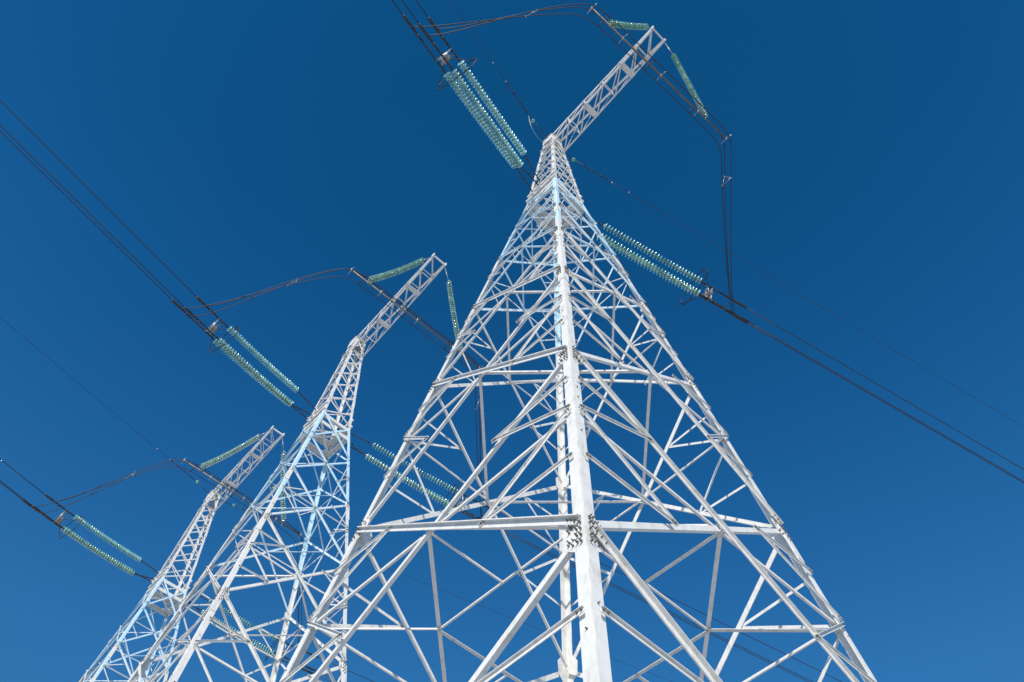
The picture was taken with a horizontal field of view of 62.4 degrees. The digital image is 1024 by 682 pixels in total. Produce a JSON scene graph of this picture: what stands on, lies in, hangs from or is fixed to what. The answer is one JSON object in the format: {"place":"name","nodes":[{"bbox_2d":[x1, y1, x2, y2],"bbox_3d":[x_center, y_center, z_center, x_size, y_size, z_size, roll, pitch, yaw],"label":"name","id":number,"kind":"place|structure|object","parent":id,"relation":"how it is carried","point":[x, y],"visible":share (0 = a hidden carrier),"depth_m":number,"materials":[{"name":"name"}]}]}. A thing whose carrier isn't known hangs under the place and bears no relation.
{"place":"outdoors","nodes":[
{"label":"outdoors","id":0,"kind":"place"},
{"bbox_2d":[0,0,1023,681],"label":"sky","id":1,"kind":"structure","parent":0,"point":[876,171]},
{"label":"ground","id":2,"kind":"structure","parent":0,"visible":0},
{"bbox_2d":[79,426,284,681],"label":"lattice tower","id":3,"kind":"structure","parent":2,"relation":"on","point":[215,497],"depth_m":45.13,"materials":[{"name":"grey metal"}]},
{"bbox_2d":[21,494,158,581],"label":"dead end insulator set","id":4,"kind":"object","parent":3,"relation":"attached to","point":[59,519],"visible":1,"depth_m":42.91,"materials":[{"name":"glass"}]},
{"bbox_2d":[0,480,31,505],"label":"line wire","id":5,"kind":"object","parent":4,"relation":"attached to","point":[16,493],"visible":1,"depth_m":40.66,"materials":[{"name":"black metal"}]},
{"bbox_2d":[0,459,43,493],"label":"line wire","id":6,"kind":"object","parent":4,"relation":"attached to","point":[22,476],"visible":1,"depth_m":41.11,"materials":[{"name":"black metal"}]},
{"bbox_2d":[0,317,209,493],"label":"ground wire","id":7,"kind":"object","parent":3,"relation":"attached to","point":[196,481],"visible":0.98,"depth_m":48.89,"materials":[{"name":"metal"}]},
{"bbox_2d":[199,429,270,470],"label":"jumper insulator","id":8,"kind":"object","parent":3,"relation":"hanging from","point":[213,461],"visible":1,"depth_m":46.23,"materials":[{"name":"glass"}]},
{"bbox_2d":[182,590,317,673],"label":"dead end insulator set","id":9,"kind":"object","parent":3,"relation":"attached to","point":[259,645],"visible":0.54,"depth_m":45.80,"materials":[{"name":"glass"}]},
{"bbox_2d":[28,457,302,663],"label":"jumper loop","id":10,"kind":"object","parent":9,"relation":"on","point":[236,490],"visible":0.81,"depth_m":44.67,"materials":[{"name":"metal"}]},
{"bbox_2d":[318,657,373,681],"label":"line wire","id":11,"kind":"object","parent":9,"relation":"attached to","point":[352,672],"visible":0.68,"depth_m":46.96,"materials":[{"name":"black metal"}]},
{"bbox_2d":[280,437,285,523],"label":"jumper insulator","id":12,"kind":"object","parent":3,"relation":"hanging from","point":[283,501],"visible":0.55,"depth_m":46.91,"materials":[{"name":"glass"}]},
{"bbox_2d":[220,500,671,681],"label":"ground wire","id":13,"kind":"object","parent":3,"relation":"attached to","point":[233,505],"visible":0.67,"depth_m":55.79,"materials":[{"name":"metal"}]},
{"bbox_2d":[127,253,446,681],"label":"lattice tower","id":14,"kind":"structure","parent":2,"relation":"on","point":[320,413],"depth_m":31.90,"materials":[{"name":"grey metal"}]},
{"bbox_2d":[171,296,315,418],"bbox_3d":[-11.385,0.852,36.334,1.737,1.847,8.014,-22,-62,14],"label":"dead end insulator set","id":15,"kind":"object","parent":14,"relation":"attached to","point":[213,328],"visible":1,"depth_m":35.94,"materials":[{"name":"glass"}]},
{"bbox_2d":[0,131,170,298],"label":"line wire","id":16,"kind":"object","parent":15,"relation":"attached to","point":[83,212],"visible":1,"depth_m":32.36,"materials":[{"name":"black metal"}]},
{"bbox_2d":[0,125,183,306],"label":"line wire","id":17,"kind":"object","parent":15,"relation":"attached to","point":[90,214],"visible":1,"depth_m":32.12,"materials":[{"name":"black metal"}]},
{"bbox_2d":[0,100,195,296],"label":"line wire","id":18,"kind":"object","parent":15,"relation":"attached to","point":[114,214],"visible":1,"depth_m":33.28,"materials":[{"name":"black metal"}]},
{"bbox_2d":[367,256,432,283],"bbox_3d":[-5.173,-3.459,39.869,2.577,5.103,0.227,21,-61,-11],"label":"jumper insulator","id":19,"kind":"object","parent":14,"relation":"hanging from","point":[395,272],"visible":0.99,"depth_m":39.19,"materials":[{"name":"glass"}]},
{"bbox_2d":[345,433,495,518],"bbox_3d":[-4.291,6.515,39.082,8.151,2.542,1.724,17,-60,-8],"label":"dead end insulator set","id":20,"kind":"object","parent":14,"relation":"attached to","point":[410,481],"visible":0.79,"depth_m":38.78,"materials":[{"name":"glass"}]},
{"bbox_2d":[179,267,483,518],"bbox_3d":[-5.890,1.152,37.283,16.241,4.863,4.522,38,-65,-19],"label":"jumper loop","id":21,"kind":"object","parent":20,"relation":"on","point":[409,314],"visible":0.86,"depth_m":37.97,"materials":[{"name":"metal"}]},
{"bbox_2d":[499,530,808,681],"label":"line wire","id":22,"kind":"object","parent":20,"relation":"attached to","point":[670,614],"visible":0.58,"depth_m":40.71,"materials":[{"name":"black metal"}]},
{"bbox_2d":[504,530,812,681],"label":"line wire","id":23,"kind":"object","parent":20,"relation":"attached to","point":[668,611],"visible":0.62,"depth_m":41.14,"materials":[{"name":"black metal"}]},
{"bbox_2d":[499,512,841,681],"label":"line wire","id":24,"kind":"object","parent":20,"relation":"attached to","point":[698,611],"visible":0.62,"depth_m":41.88,"materials":[{"name":"black metal"}]},
{"bbox_2d":[445,269,462,352],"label":"jumper insulator","id":25,"kind":"object","parent":14,"relation":"hanging from","point":[452,309],"visible":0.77,"depth_m":40.57,"materials":[{"name":"glass"}]},
{"bbox_2d":[279,26,876,681],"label":"lattice tower","id":26,"kind":"structure","parent":2,"relation":"on","point":[583,538],"depth_m":16.03,"materials":[{"name":"grey metal"}]},
{"bbox_2d":[402,14,539,191],"bbox_3d":[-1.306,-8.521,30.815,1.737,1.847,8.014,-22,-62,14],"label":"dead end insulator set","id":27,"kind":"object","parent":26,"relation":"attached to","point":[502,144],"visible":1,"depth_m":30.51,"materials":[{"name":"glass"}]},
{"bbox_2d":[401,0,418,23],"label":"line wire","id":28,"kind":"object","parent":27,"relation":"attached to","point":[410,11],"visible":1,"depth_m":28.42,"materials":[{"name":"black metal"}]},
{"bbox_2d":[450,1,547,142],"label":"ground wire","id":29,"kind":"object","parent":26,"relation":"attached to","point":[532,120],"visible":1,"depth_m":38.26,"materials":[{"name":"metal"}]},
{"bbox_2d":[608,20,651,29],"bbox_3d":[4.906,-12.832,34.349,2.577,5.103,0.227,21,-61,-11],"label":"jumper insulator","id":30,"kind":"object","parent":26,"relation":"hanging from","point":[632,26],"visible":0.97,"depth_m":33.55,"materials":[{"name":"glass"}]},
{"bbox_2d":[565,212,749,323],"bbox_3d":[5.788,-2.858,33.563,8.151,2.542,1.724,17,-60,-8],"label":"dead end insulator set","id":31,"kind":"object","parent":26,"relation":"attached to","point":[707,295],"visible":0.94,"depth_m":33.25,"materials":[{"name":"glass"}]},
{"bbox_2d":[411,3,734,313],"bbox_3d":[4.190,-8.221,31.764,16.241,4.863,4.522,38,-65,-19],"label":"jumper loop","id":32,"kind":"object","parent":31,"relation":"hanging from","point":[645,60],"visible":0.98,"depth_m":32.67,"materials":[{"name":"metal"}]},
{"bbox_2d":[747,308,1023,469],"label":"line wire","id":33,"kind":"object","parent":31,"relation":"attached to","point":[884,388],"visible":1,"depth_m":35.37,"materials":[{"name":"black metal"}]},
{"bbox_2d":[747,323,1023,482],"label":"line wire","id":34,"kind":"object","parent":31,"relation":"attached to","point":[883,401],"visible":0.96,"depth_m":35.01,"materials":[{"name":"black metal"}]},
{"bbox_2d":[750,323,1023,481],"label":"line wire","id":35,"kind":"object","parent":31,"relation":"attached to","point":[885,401],"visible":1,"depth_m":34.58,"materials":[{"name":"black metal"}]},
{"bbox_2d":[664,42,707,118],"bbox_3d":[7.236,-10.970,35.258,0.225,5.323,2.235,-26,-63,16],"label":"jumper insulator","id":36,"kind":"object","parent":26,"relation":"hanging from","point":[686,80],"visible":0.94,"depth_m":34.84,"materials":[{"name":"glass"}]},
{"bbox_2d":[560,150,1023,426],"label":"ground wire","id":37,"kind":"object","parent":26,"relation":"attached to","point":[573,159],"visible":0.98,"depth_m":42.71,"materials":[{"name":"metal"}]}
]}

